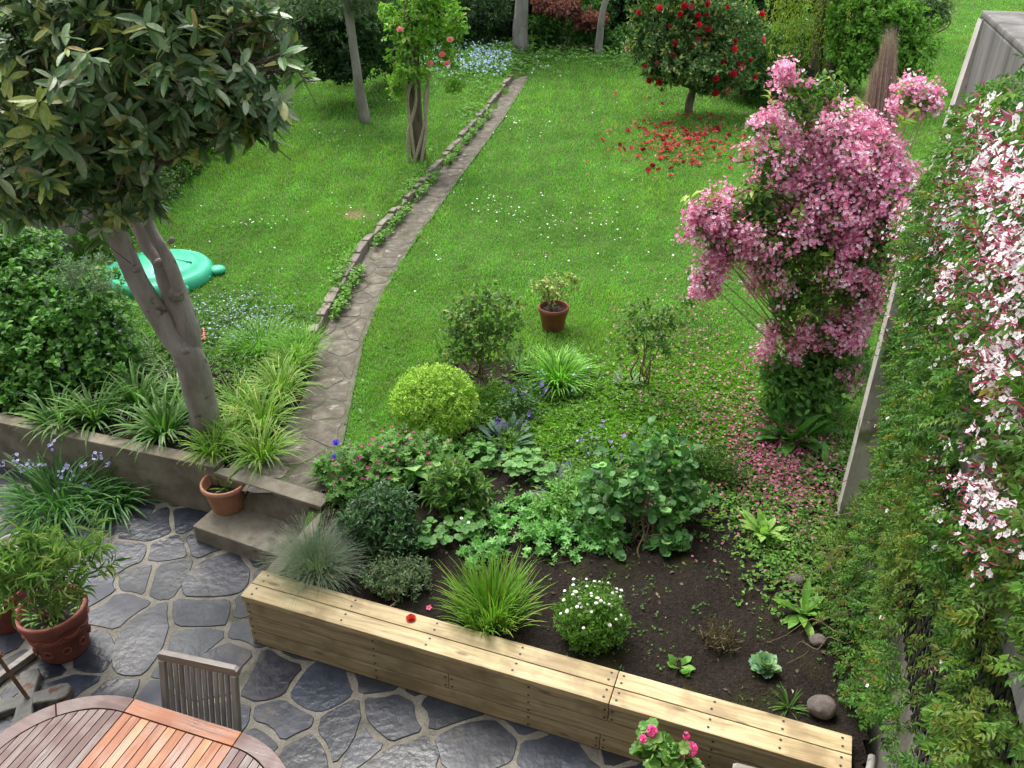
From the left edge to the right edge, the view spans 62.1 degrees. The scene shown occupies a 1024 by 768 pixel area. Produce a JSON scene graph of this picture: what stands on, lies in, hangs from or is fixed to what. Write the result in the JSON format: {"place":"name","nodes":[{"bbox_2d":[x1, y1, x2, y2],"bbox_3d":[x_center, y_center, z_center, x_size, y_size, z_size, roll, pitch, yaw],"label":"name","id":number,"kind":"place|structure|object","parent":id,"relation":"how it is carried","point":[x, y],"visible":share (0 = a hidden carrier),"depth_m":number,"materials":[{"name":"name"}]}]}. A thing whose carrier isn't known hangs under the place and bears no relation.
{"place":"outdoors","nodes":[
{"label":"outdoors","id":0,"kind":"place"},
{"bbox_2d":[0,458,865,767],"bbox_3d":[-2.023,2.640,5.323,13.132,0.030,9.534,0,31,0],"label":"patio paving","id":1,"kind":"structure","parent":0,"point":[140,642],"depth_m":6.18,"materials":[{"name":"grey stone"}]},
{"bbox_2d":[0,585,28,633],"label":"terracotta pot","id":2,"kind":"object","parent":1,"relation":"on","point":[6,626],"visible":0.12,"depth_m":6.42,"materials":[{"name":"ceramic"}]},
{"bbox_2d":[0,649,37,682],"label":"timber batten","id":3,"kind":"object","parent":1,"relation":"on","point":[20,662],"visible":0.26,"depth_m":6.20,"materials":[{"name":"white wood"}]},
{"bbox_2d":[0,652,72,725],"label":"parasol base","id":4,"kind":"object","parent":1,"relation":"on","point":[29,699],"visible":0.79,"depth_m":5.93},
{"bbox_2d":[0,506,131,663],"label":"potted oleander","id":5,"kind":"object","parent":1,"relation":"on","point":[51,625],"visible":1,"depth_m":5.71,"materials":[{"name":"plant"}]},
{"bbox_2d":[0,439,143,536],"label":"bluebell clump","id":6,"kind":"object","parent":1,"relation":"on","point":[60,478],"visible":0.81,"depth_m":7.73,"materials":[{"name":"green plant"}]},
{"bbox_2d":[49,469,172,543],"bbox_3d":[-3.683,0.998,7.802,1.103,0.424,1.071,21,37,31],"label":"bluebell clump","id":7,"kind":"object","parent":1,"relation":"on","point":[128,500],"visible":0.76,"depth_m":7.72,"materials":[{"name":"green plant"}]},
{"bbox_2d":[0,413,223,511],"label":"retaining wall","id":8,"kind":"structure","parent":1,"relation":"on","point":[169,476],"depth_m":7.81,"materials":[{"name":"concrete"}]},
{"bbox_2d":[0,695,285,767],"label":"garden table","id":9,"kind":"object","parent":1,"relation":"on","point":[105,731],"visible":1,"depth_m":4.87,"materials":[{"name":"brown wood"}]},
{"bbox_2d":[157,650,241,731],"bbox_3d":[-1.958,2.205,5.115,0.537,0.952,0.608,7,32,12],"label":"garden chair","id":10,"kind":"object","parent":1,"relation":"on","point":[185,661],"visible":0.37,"depth_m":5.16,"materials":[{"name":"grey wood"}]},
{"bbox_2d":[193,458,329,565],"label":"garden steps","id":11,"kind":"structure","parent":1,"relation":"on","point":[246,529],"depth_m":7.31,"materials":[{"name":"concrete"}]},
{"bbox_2d":[200,475,243,515],"bbox_3d":[-2.520,0.948,7.488,0.408,0.318,0.408,14,34,21],"label":"terracotta pot","id":12,"kind":"object","parent":11,"relation":"on","point":[222,500],"visible":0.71,"depth_m":7.40,"materials":[{"name":"ceramic"}]},
{"bbox_2d":[241,571,851,767],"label":"wooden planter","id":13,"kind":"object","parent":1,"relation":"on","point":[567,697],"visible":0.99,"depth_m":5.68,"materials":[{"name":"brown wood"}]},
{"bbox_2d":[629,717,703,767],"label":"potted geranium","id":14,"kind":"object","parent":1,"relation":"on","point":[652,747],"visible":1,"depth_m":4.74,"materials":[{"name":"plant"}]},
{"bbox_2d":[837,10,1023,767],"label":"party wall","id":15,"kind":"structure","parent":1,"relation":"on","point":[996,42],"depth_m":5.02,"materials":[{"name":"concrete"}]},
{"bbox_2d":[767,53,1023,767],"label":"climbing jasmine","id":16,"kind":"object","parent":15,"relation":"attached to","point":[966,181],"visible":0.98,"depth_m":3.49,"materials":[{"name":"green plant"}]},
{"bbox_2d":[892,385,1023,767],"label":"lattice trellis","id":17,"kind":"object","parent":15,"relation":"attached to","point":[1000,691],"visible":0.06,"depth_m":4.23,"materials":[{"name":"black wood"}]},
{"bbox_2d":[0,0,1023,767],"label":"garden ground","id":18,"kind":"structure","parent":0,"point":[714,676],"depth_m":9.76,"materials":[{"name":"plant"}]},
{"bbox_2d":[6,380,96,447],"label":"strap leaf plant","id":19,"kind":"object","parent":18,"relation":"on","point":[44,416],"visible":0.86,"depth_m":7.99,"materials":[{"name":"plant"}]},
{"bbox_2d":[0,221,145,417],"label":"groundcover shrub","id":20,"kind":"object","parent":18,"relation":"on","point":[41,316],"visible":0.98,"depth_m":8.38,"materials":[{"name":"green plant"}]},
{"bbox_2d":[46,248,124,298],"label":"grey leaf shrub","id":21,"kind":"object","parent":18,"relation":"on","point":[73,274],"visible":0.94,"depth_m":8.18,"materials":[{"name":"green plant"}]},
{"bbox_2d":[36,370,137,453],"bbox_3d":[-3.980,0.196,8.005,0.945,0.520,1.089,0,31,0],"label":"strap leaf plant","id":22,"kind":"object","parent":18,"relation":"on","point":[86,403],"visible":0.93,"depth_m":8.04,"materials":[{"name":"plant"}]},
{"bbox_2d":[69,187,164,264],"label":"border plants","id":23,"kind":"object","parent":18,"relation":"on","point":[77,237],"visible":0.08,"depth_m":11.31,"materials":[{"name":"green plant"}]},
{"bbox_2d":[78,331,170,395],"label":"shrub","id":24,"kind":"object","parent":18,"relation":"on","point":[127,361],"visible":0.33,"depth_m":8.72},
{"bbox_2d":[89,358,179,423],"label":"strap leaf plant","id":25,"kind":"object","parent":18,"relation":"on","point":[146,382],"visible":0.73,"depth_m":8.30,"materials":[{"name":"plant"}]},
{"bbox_2d":[103,381,204,463],"bbox_3d":[-3.258,0.294,7.864,0.961,0.498,1.037,0,31,0],"label":"strap leaf plant","id":26,"kind":"object","parent":18,"relation":"on","point":[157,423],"visible":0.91,"depth_m":7.88,"materials":[{"name":"plant"}]},
{"bbox_2d":[0,0,310,291],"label":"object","id":27,"kind":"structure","parent":18,"relation":"on","point":[66,230],"depth_m":11.53,"materials":[{"name":"plant"}]},
{"bbox_2d":[0,0,320,437],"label":"evergreen tree","id":28,"kind":"object","parent":18,"relation":"on","point":[143,92],"visible":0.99,"depth_m":5.86,"materials":[{"name":"green plant"}]},
{"bbox_2d":[100,249,225,298],"bbox_3d":[-4.459,-1.466,10.707,1.610,0.285,1.300,0,31,0],"label":"sandbox lid","id":29,"kind":"object","parent":18,"relation":"on","point":[197,269],"visible":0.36,"depth_m":10.59,"materials":[{"name":"green plastic"}]},
{"bbox_2d":[135,372,216,413],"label":"strap leaf plant","id":30,"kind":"object","parent":18,"relation":"on","point":[171,390],"visible":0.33,"depth_m":8.38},
{"bbox_2d":[158,150,208,204],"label":"border plants","id":31,"kind":"object","parent":18,"relation":"on","point":[188,169],"visible":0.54,"depth_m":13.83,"materials":[{"name":"green plant"}]},
{"bbox_2d":[49,278,348,451],"bbox_3d":[-3.768,-0.378,9.183,3.626,0.230,4.055,-8,32,-12],"label":"forget me not patch","id":32,"kind":"object","parent":18,"relation":"on","point":[212,341],"visible":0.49,"depth_m":9.31,"materials":[{"name":"green plant"}]},
{"bbox_2d":[175,414,246,473],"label":"strap leaf plant","id":33,"kind":"object","parent":18,"relation":"on","point":[205,448],"visible":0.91,"depth_m":7.64,"materials":[{"name":"plant"}]},
{"bbox_2d":[192,402,275,459],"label":"strap leaf plant","id":34,"kind":"object","parent":18,"relation":"on","point":[221,425],"visible":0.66,"depth_m":7.80,"materials":[{"name":"plant"}]},
{"bbox_2d":[214,365,278,424],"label":"strap leaf plant","id":35,"kind":"object","parent":18,"relation":"on","point":[240,391],"visible":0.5,"depth_m":8.25,"materials":[{"name":"plant"}]},
{"bbox_2d":[216,310,299,359],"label":"grass tuft","id":36,"kind":"object","parent":18,"relation":"on","point":[261,329],"visible":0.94,"depth_m":9.30,"materials":[{"name":"green plant"}]},
{"bbox_2d":[213,409,311,484],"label":"strap leaf plant","id":37,"kind":"object","parent":18,"relation":"on","point":[267,448],"visible":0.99,"depth_m":7.61,"materials":[{"name":"plant"}]},
{"bbox_2d":[214,376,312,443],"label":"strap leaf plant","id":38,"kind":"object","parent":18,"relation":"on","point":[262,412],"visible":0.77,"depth_m":8.01,"materials":[{"name":"plant"}]},
{"bbox_2d":[233,347,331,411],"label":"strap leaf plant","id":39,"kind":"object","parent":18,"relation":"on","point":[284,377],"visible":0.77,"depth_m":8.47,"materials":[{"name":"plant"}]},
{"bbox_2d":[259,340,323,381],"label":"strap leaf plant","id":40,"kind":"object","parent":18,"relation":"on","point":[299,358],"visible":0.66,"depth_m":8.86,"materials":[{"name":"plant"}]},
{"bbox_2d":[256,318,335,360],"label":"grass tuft","id":41,"kind":"object","parent":18,"relation":"on","point":[304,338],"visible":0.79,"depth_m":9.18,"materials":[{"name":"green plant"}]},
{"bbox_2d":[251,509,377,612],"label":"ornamental grass","id":42,"kind":"object","parent":18,"relation":"on","point":[319,564],"depth_m":6.38,"materials":[{"name":"green plant"}]},
{"bbox_2d":[281,0,396,86],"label":"laurel shrub","id":43,"kind":"object","parent":18,"relation":"on","point":[325,33],"visible":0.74,"depth_m":17.96,"materials":[{"name":"green plant"}]},
{"bbox_2d":[268,0,418,124],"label":"slim tree","id":44,"kind":"object","parent":18,"relation":"on","point":[351,8],"visible":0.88,"depth_m":16.44,"materials":[{"name":"grey plant"}]},
{"bbox_2d":[332,479,427,566],"bbox_3d":[-1.006,1.058,6.633,0.749,0.622,0.702,25,39,35],"label":"evergreen shrub","id":45,"kind":"object","parent":18,"relation":"on","point":[383,522],"visible":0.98,"depth_m":6.50,"materials":[{"name":"green plant"}]},
{"bbox_2d":[242,76,528,499],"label":"garden path","id":46,"kind":"structure","parent":18,"relation":"on","point":[344,418],"depth_m":9.61,"materials":[{"name":"stone"}]},
{"bbox_2d":[357,0,421,82],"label":"laurel shrub","id":47,"kind":"object","parent":18,"relation":"on","point":[385,67],"visible":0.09,"depth_m":19.69,"materials":[{"name":"green plant"}]},
{"bbox_2d":[311,422,474,513],"bbox_3d":[-1.030,0.682,7.362,1.396,0.534,0.879,-7,32,-11],"label":"pink cranesbill","id":48,"kind":"object","parent":18,"relation":"on","point":[355,468],"visible":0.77,"depth_m":7.27,"materials":[{"name":"green plant"}]},
{"bbox_2d":[356,550,432,605],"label":"variegated shrub","id":49,"kind":"object","parent":18,"relation":"on","point":[400,575],"visible":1,"depth_m":6.25,"materials":[{"name":"green plant"}]},
{"bbox_2d":[308,75,512,333],"bbox_3d":[-1.255,-4.224,15.694,0.366,0.175,14.500,5,31,8],"label":"stone edging","id":50,"kind":"object","parent":18,"relation":"on","point":[363,246],"visible":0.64,"depth_m":12.48,"materials":[{"name":"stone"}]},
{"bbox_2d":[328,108,492,320],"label":"path weeds","id":51,"kind":"object","parent":18,"relation":"on","point":[346,293],"visible":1,"depth_m":12.54,"materials":[{"name":"green plant"}]},
{"bbox_2d":[319,63,501,287],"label":"edging plants","id":52,"kind":"object","parent":18,"relation":"on","point":[411,180],"visible":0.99,"depth_m":14.47,"materials":[{"name":"green plant"}]},
{"bbox_2d":[403,0,426,159],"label":"rose post","id":53,"kind":"object","parent":18,"relation":"on","point":[417,123],"visible":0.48,"depth_m":14.75,"materials":[{"name":"brown wood"}]},
{"bbox_2d":[376,0,472,162],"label":"climbing rose","id":54,"kind":"object","parent":18,"relation":"on","point":[450,24],"visible":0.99,"depth_m":14.20,"materials":[{"name":"green plant"}]},
{"bbox_2d":[410,517,453,548],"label":"strawberry plant","id":55,"kind":"object","parent":18,"relation":"on","point":[427,540],"visible":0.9,"depth_m":6.61,"materials":[{"name":"green plant"}]},
{"bbox_2d":[388,362,479,441],"bbox_3d":[-0.726,0.143,7.935,0.862,0.698,0.832,0,31,0],"label":"clipped box","id":56,"kind":"object","parent":18,"relation":"on","point":[405,411],"visible":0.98,"depth_m":7.76,"materials":[{"name":"green plant"}]},
{"bbox_2d":[397,0,514,47],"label":"dark shrub","id":57,"kind":"object","parent":18,"relation":"on","point":[497,20],"visible":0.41,"depth_m":24.43,"materials":[{"name":"green plant"}]},
{"bbox_2d":[415,453,501,530],"bbox_3d":[-0.433,0.878,6.995,0.721,0.595,0.622,0,31,0],"label":"peony","id":58,"kind":"object","parent":18,"relation":"on","point":[448,490],"visible":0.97,"depth_m":6.91,"materials":[{"name":"green plant"}]},
{"bbox_2d":[434,505,486,541],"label":"strawberry plant","id":59,"kind":"object","parent":18,"relation":"on","point":[466,527],"visible":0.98,"depth_m":6.76,"materials":[{"name":"green plant"}]},
{"bbox_2d":[451,431,485,461],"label":"leafy perennial","id":60,"kind":"object","parent":18,"relation":"on","point":[461,446],"visible":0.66,"depth_m":7.73,"materials":[{"name":"green plant"}]},
{"bbox_2d":[465,441,500,467],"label":"strawberry plant","id":61,"kind":"object","parent":18,"relation":"on","point":[488,459],"visible":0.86,"depth_m":7.60,"materials":[{"name":"green plant"}]},
{"bbox_2d":[433,279,533,379],"bbox_3d":[-0.285,-0.436,8.501,1.012,1.157,0.866,0,31,0],"label":"rose bush","id":62,"kind":"object","parent":18,"relation":"on","point":[486,326],"visible":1,"depth_m":8.34,"materials":[{"name":"green plant"}]},
{"bbox_2d":[424,36,548,83],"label":"forget me not flowers","id":63,"kind":"object","parent":18,"relation":"on","point":[485,60],"visible":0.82,"depth_m":21.84,"materials":[{"name":"blue plant"}]},
{"bbox_2d":[432,546,557,638],"bbox_3d":[-0.119,1.508,6.018,0.911,0.404,0.930,0,31,0],"label":"montbretia","id":64,"kind":"object","parent":18,"relation":"on","point":[482,589],"visible":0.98,"depth_m":6.09,"materials":[{"name":"green plant"}]},
{"bbox_2d":[473,380,548,463],"bbox_3d":[-0.072,0.279,7.818,0.704,0.717,0.648,-23,38,-33],"label":"purple columbine","id":65,"kind":"object","parent":18,"relation":"on","point":[502,425],"visible":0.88,"depth_m":7.96,"materials":[{"name":"green plant"}]},
{"bbox_2d":[10,0,1023,554],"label":"lawn grass","id":66,"kind":"structure","parent":18,"relation":"on","point":[562,178],"depth_m":13.18,"materials":[{"name":"plant"}]},
{"bbox_2d":[495,381,542,420],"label":"wispy perennial","id":67,"kind":"object","parent":18,"relation":"on","point":[515,400],"visible":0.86,"depth_m":8.21,"materials":[{"name":"green plant"}]},
{"bbox_2d":[394,34,644,88],"bbox_3d":[0.797,-8.915,23.145,10.609,0.547,6.517,0,31,0],"label":"blue flower border","id":68,"kind":"object","parent":18,"relation":"on","point":[518,54],"visible":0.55,"depth_m":23.41,"materials":[{"name":"green plant"}]},
{"bbox_2d":[512,0,528,53],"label":"old tree","id":69,"kind":"object","parent":18,"relation":"on","point":[520,31],"visible":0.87,"depth_m":24.17,"materials":[{"name":"grey plant"}]},
{"bbox_2d":[501,447,541,476],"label":"strawberry plant","id":70,"kind":"object","parent":18,"relation":"on","point":[509,465],"visible":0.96,"depth_m":7.46,"materials":[{"name":"green plant"}]},
{"bbox_2d":[527,456,555,481],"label":"strawberry plant","id":71,"kind":"object","parent":18,"relation":"on","point":[549,468],"visible":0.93,"depth_m":7.41,"materials":[{"name":"green plant"}]},
{"bbox_2d":[456,488,632,569],"bbox_3d":[0.257,1.182,6.871,1.406,0.422,0.920,0,31,0],"label":"cranesbill mound","id":72,"kind":"object","parent":18,"relation":"on","point":[538,528],"visible":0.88,"depth_m":6.73,"materials":[{"name":"green plant"}]},
{"bbox_2d":[527,268,584,332],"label":"potted rose","id":73,"kind":"object","parent":18,"relation":"on","point":[553,314],"visible":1,"depth_m":9.63,"materials":[{"name":"red ceramic"}]},
{"bbox_2d":[512,340,604,404],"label":"daylily","id":74,"kind":"object","parent":18,"relation":"on","point":[554,367],"visible":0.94,"depth_m":8.84,"materials":[{"name":"green plant"}]},
{"bbox_2d":[531,465,603,523],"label":"leafy perennial","id":75,"kind":"object","parent":18,"relation":"on","point":[569,493],"visible":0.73,"depth_m":6.95,"materials":[{"name":"green plant"}]},
{"bbox_2d":[530,0,609,38],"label":"red leaf shrub","id":76,"kind":"object","parent":18,"relation":"on","point":[587,20],"visible":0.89,"depth_m":24.22,"materials":[{"name":"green plant"}]},
{"bbox_2d":[528,0,638,53],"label":"ivy bank","id":77,"kind":"structure","parent":18,"relation":"on","point":[542,30],"depth_m":24.90,"materials":[{"name":"green plant"}]},
{"bbox_2d":[329,436,841,702],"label":"leaf litter","id":78,"kind":"object","parent":18,"relation":"on","point":[681,583],"visible":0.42,"depth_m":6.27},
{"bbox_2d":[550,577,632,659],"bbox_3d":[0.544,1.590,5.837,0.568,0.518,0.510,0,31,0],"label":"candytuft","id":79,"kind":"object","parent":18,"relation":"on","point":[585,610],"visible":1,"depth_m":5.75,"materials":[{"name":"green plant"}]},
{"bbox_2d":[563,419,631,481],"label":"lilac bluebells","id":80,"kind":"object","parent":18,"relation":"on","point":[585,452],"visible":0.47,"depth_m":7.50,"materials":[{"name":"green plant"}]},
{"bbox_2d":[594,0,608,56],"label":"thin tree","id":81,"kind":"object","parent":18,"relation":"on","point":[600,31],"visible":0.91,"depth_m":23.99,"materials":[{"name":"grey plant"}]},
{"bbox_2d":[355,284,856,640],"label":"bed weeds","id":82,"kind":"object","parent":18,"relation":"on","point":[795,543],"visible":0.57,"depth_m":7.45,"materials":[{"name":"green plant"}]},
{"bbox_2d":[400,299,866,528],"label":"long weeds","id":83,"kind":"object","parent":18,"relation":"on","point":[625,415],"visible":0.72,"depth_m":8.32,"materials":[{"name":"green plant"}]},
{"bbox_2d":[447,498,831,704],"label":"seedlings","id":84,"kind":"object","parent":18,"relation":"on","point":[693,627],"visible":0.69,"depth_m":6.16,"materials":[{"name":"green plant"}]},
{"bbox_2d":[569,416,719,560],"bbox_3d":[1.054,0.814,6.766,1.199,0.996,0.907,0,31,0],"label":"hydrangea shrub","id":85,"kind":"object","parent":18,"relation":"on","point":[638,477],"visible":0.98,"depth_m":6.73,"materials":[{"name":"green plant"}]},
{"bbox_2d":[605,292,699,384],"bbox_3d":[1.345,-0.389,8.325,0.900,1.201,0.572,0,31,0],"label":"rose bush","id":86,"kind":"object","parent":18,"relation":"on","point":[664,344],"visible":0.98,"depth_m":8.13,"materials":[{"name":"green plant"}]},
{"bbox_2d":[561,97,780,180],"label":"camellia petals","id":87,"kind":"object","parent":18,"relation":"on","point":[692,145],"visible":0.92,"depth_m":16.62,"materials":[{"name":"plant"}]},
{"bbox_2d":[614,0,765,113],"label":"camellia tree","id":88,"kind":"object","parent":18,"relation":"on","point":[708,51],"visible":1,"depth_m":17.53,"materials":[{"name":"green plant"}]},
{"bbox_2d":[669,439,751,486],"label":"green shrub","id":89,"kind":"object","parent":18,"relation":"on","point":[712,467],"visible":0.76,"depth_m":7.36,"materials":[{"name":"green plant"}]},
{"bbox_2d":[601,0,834,39],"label":"dark hedge","id":90,"kind":"object","parent":18,"relation":"on","point":[618,19],"visible":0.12,"depth_m":25.83,"materials":[{"name":"green plant"}]},
{"bbox_2d":[696,616,744,660],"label":"dry heather","id":91,"kind":"object","parent":18,"relation":"on","point":[710,636],"visible":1,"depth_m":5.85,"materials":[{"name":"brown plant"}]},
{"bbox_2d":[604,236,845,585],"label":"fallen petals","id":92,"kind":"object","parent":18,"relation":"on","point":[778,463],"visible":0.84,"depth_m":7.69,"materials":[{"name":"plant"}]},
{"bbox_2d":[705,0,814,105],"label":"mixed shrub","id":93,"kind":"object","parent":18,"relation":"on","point":[758,92],"visible":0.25,"depth_m":19.12,"materials":[{"name":"green plant"}]},
{"bbox_2d":[738,508,789,546],"bbox_3d":[1.995,1.135,6.831,0.368,0.192,0.453,-14,34,-21],"label":"primrose","id":94,"kind":"object","parent":18,"relation":"on","point":[751,523],"visible":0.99,"depth_m":6.84,"materials":[{"name":"green plant"}]},
{"bbox_2d":[748,650,781,678],"bbox_3d":[1.684,1.857,5.651,0.209,0.089,0.212,0,31,0],"label":"echeveria","id":95,"kind":"object","parent":18,"relation":"on","point":[763,664],"visible":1,"depth_m":5.64,"materials":[{"name":"green plant"}]},
{"bbox_2d":[746,390,846,456],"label":"fern","id":96,"kind":"object","parent":18,"relation":"on","point":[802,424],"visible":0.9,"depth_m":7.85,"materials":[{"name":"green plant"}]},
{"bbox_2d":[772,579,830,636],"bbox_3d":[2.127,1.605,6.041,0.457,0.177,0.389,-13,33,-20],"label":"primrose","id":97,"kind":"object","parent":18,"relation":"on","point":[807,603],"visible":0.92,"depth_m":6.08,"materials":[{"name":"green plant"}]},
{"bbox_2d":[672,52,947,422],"bbox_3d":[2.475,-1.168,7.592,2.281,3.388,1.459,0,31,0],"label":"flowering weigela","id":98,"kind":"object","parent":18,"relation":"on","point":[857,182],"visible":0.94,"depth_m":7.15,"materials":[{"name":"pink plant"}]},
{"bbox_2d":[757,12,862,89],"bbox_3d":[7.516,-8.549,21.526,3.023,1.747,4.107,13,34,21],"label":"mixed shrub","id":99,"kind":"object","parent":18,"relation":"on","point":[776,42],"visible":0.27,"depth_m":20.53,"materials":[{"name":"green plant"}]},
{"bbox_2d":[807,695,836,719],"bbox_3d":[1.962,2.038,5.380,0.180,0.113,0.156,0,31,0],"label":"boulder","id":100,"kind":"object","parent":18,"relation":"on","point":[823,707],"visible":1,"depth_m":5.34,"materials":[{"name":"stone"}]},
{"bbox_2d":[799,440,846,485],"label":"foxglove seedling","id":101,"kind":"object","parent":18,"relation":"on","point":[825,452],"visible":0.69,"depth_m":7.59,"materials":[{"name":"green plant"}]},
{"bbox_2d":[757,0,963,100],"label":"weeping willow","id":102,"kind":"object","parent":18,"relation":"on","point":[818,39],"visible":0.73,"depth_m":18.81,"materials":[{"name":"green plant"}]},
{"bbox_2d":[836,23,900,364],"bbox_3d":[3.441,-1.659,8.247,0.685,3.450,0.251,-5,31,-8],"label":"brushwood screen","id":103,"kind":"object","parent":18,"relation":"on","point":[884,70],"visible":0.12,"depth_m":7.57,"materials":[{"name":"brown wood"}]},
{"bbox_2d":[813,0,946,84],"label":"round shrub","id":104,"kind":"object","parent":18,"relation":"on","point":[904,17],"visible":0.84,"depth_m":18.12,"materials":[{"name":"green plant"}]},
{"bbox_2d":[913,0,957,34],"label":"pale shrub","id":105,"kind":"object","parent":18,"relation":"on","point":[943,6],"visible":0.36,"depth_m":19.96,"materials":[{"name":"green plant"}]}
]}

